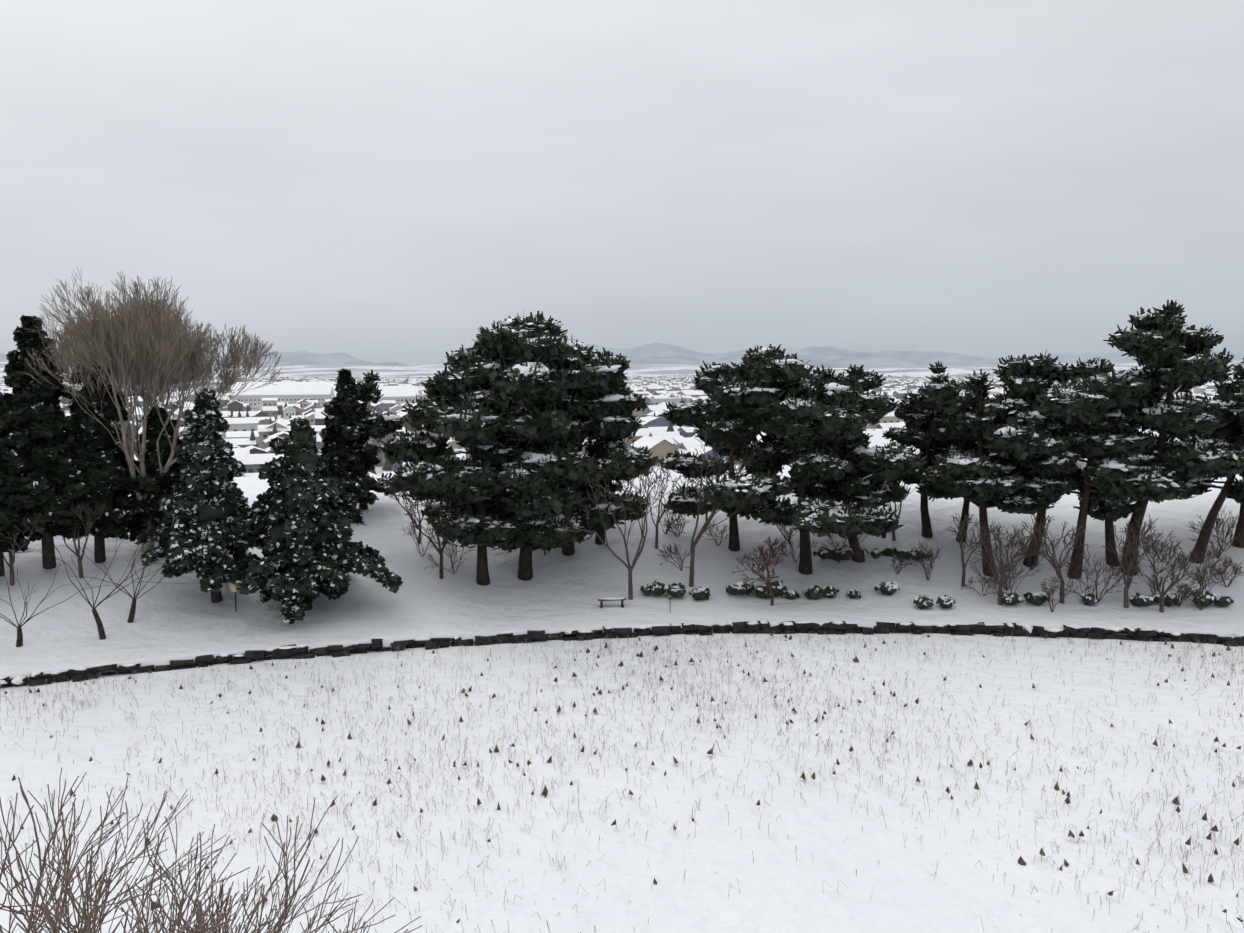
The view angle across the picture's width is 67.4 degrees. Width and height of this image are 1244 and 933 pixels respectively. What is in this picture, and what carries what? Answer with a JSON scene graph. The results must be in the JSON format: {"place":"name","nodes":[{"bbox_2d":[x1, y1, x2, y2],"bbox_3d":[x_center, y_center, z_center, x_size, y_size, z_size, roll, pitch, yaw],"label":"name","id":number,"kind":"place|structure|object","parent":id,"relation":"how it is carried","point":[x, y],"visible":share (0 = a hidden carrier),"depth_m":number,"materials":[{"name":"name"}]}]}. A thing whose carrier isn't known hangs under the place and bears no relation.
{"place":"outdoors","nodes":[
{"label":"outdoors","id":0,"kind":"place"},
{"bbox_2d":[0,360,1243,932],"bbox_3d":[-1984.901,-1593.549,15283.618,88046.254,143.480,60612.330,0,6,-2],"label":"snow ground","id":1,"kind":"structure","parent":0,"point":[708,850],"depth_m":36.73,"materials":[{"name":"white snow"}]},
{"bbox_2d":[24,266,284,562],"bbox_3d":[-28.577,-2.665,55.917,14.309,17.756,13.450,3,6,25],"label":"bare tree","id":2,"kind":"object","parent":1,"relation":"on","point":[136,343],"visible":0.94,"depth_m":54.08,"materials":[{"name":"brown plant"}]},
{"bbox_2d":[0,315,379,554],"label":"cedar foliage","id":3,"kind":"object","parent":1,"relation":"on","point":[37,482],"visible":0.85,"depth_m":54.16,"materials":[{"name":"green plant"}]},
{"bbox_2d":[0,768,422,932],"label":"bush","id":4,"kind":"object","parent":1,"relation":"on","point":[87,917],"visible":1,"depth_m":6.78,"materials":[{"name":"brown plant"}]},
{"bbox_2d":[229,582,237,611],"bbox_3d":[-21.728,7.379,52.456,0.620,1.999,0.156,0,6,-2],"label":"round sign post","id":5,"kind":"object","parent":1,"relation":"on","point":[232,587],"visible":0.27,"depth_m":52.35,"materials":[{"name":"grey metal"}]},
{"bbox_2d":[135,388,402,624],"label":"snow-dusted conifers","id":6,"kind":"object","parent":1,"relation":"on","point":[307,525],"visible":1,"depth_m":51.66,"materials":[{"name":"green plant"}]},
{"bbox_2d":[598,597,625,607],"bbox_3d":[-0.600,8.061,55.311,1.640,0.568,0.520,-1,6,-7],"label":"park bench","id":7,"kind":"object","parent":1,"relation":"on","point":[601,600],"visible":0.96,"depth_m":55.16,"materials":[{"name":"grey wood"}]},
{"bbox_2d":[0,370,1239,476],"bbox_3d":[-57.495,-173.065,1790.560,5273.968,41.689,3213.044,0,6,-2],"label":"town buildings","id":8,"kind":"structure","parent":1,"relation":"on","point":[298,396],"depth_m":504.75,"materials":[{"name":"white"}]},
{"bbox_2d":[3,361,1239,474],"bbox_3d":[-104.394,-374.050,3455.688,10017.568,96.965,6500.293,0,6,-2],"label":"trees","id":9,"kind":"object","parent":1,"relation":"on","point":[387,463],"visible":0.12,"depth_m":356.56,"materials":[{"name":"plant"}]},
{"bbox_2d":[0,434,1243,646],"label":"bare trees","id":10,"kind":"object","parent":1,"relation":"on","point":[1144,544],"visible":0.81,"depth_m":56.29,"materials":[{"name":"brown plant"}]},
{"bbox_2d":[0,631,1243,932],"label":"lotus stalks","id":11,"kind":"object","parent":1,"relation":"on","point":[948,789],"visible":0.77,"depth_m":35.58,"materials":[{"name":"beige plant"}]},
{"bbox_2d":[0,620,1243,687],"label":"pond stone edging","id":12,"kind":"object","parent":1,"relation":"on","point":[837,627],"visible":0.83,"depth_m":50.13,"materials":[{"name":"black stone"}]},
{"bbox_2d":[0,335,1243,612],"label":"tree trunks","id":13,"kind":"object","parent":1,"relation":"on","point":[482,573],"visible":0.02,"depth_m":59.41,"materials":[{"name":"brown wood"}]},
{"bbox_2d":[321,300,1243,555],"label":"pine tree foliage","id":14,"kind":"object","parent":1,"relation":"on","point":[1038,437],"visible":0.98,"depth_m":57.33,"materials":[{"name":"green plant"}]},
{"bbox_2d":[640,546,1233,608],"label":"low evergreen shrubs","id":15,"kind":"object","parent":1,"relation":"on","point":[676,590],"visible":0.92,"depth_m":56.54,"materials":[{"name":"green plant"}]},
{"bbox_2d":[0,343,1243,368],"bbox_3d":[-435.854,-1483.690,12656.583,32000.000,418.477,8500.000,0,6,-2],"label":"mountains","id":16,"kind":"structure","parent":0,"point":[667,353],"depth_m":10707.00,"materials":[{"name":"white snow"}]},
{"bbox_2d":[0,0,1243,365],"label":"sky","id":17,"kind":"structure","parent":0,"point":[375,181],"materials":[{"name":"grey"}]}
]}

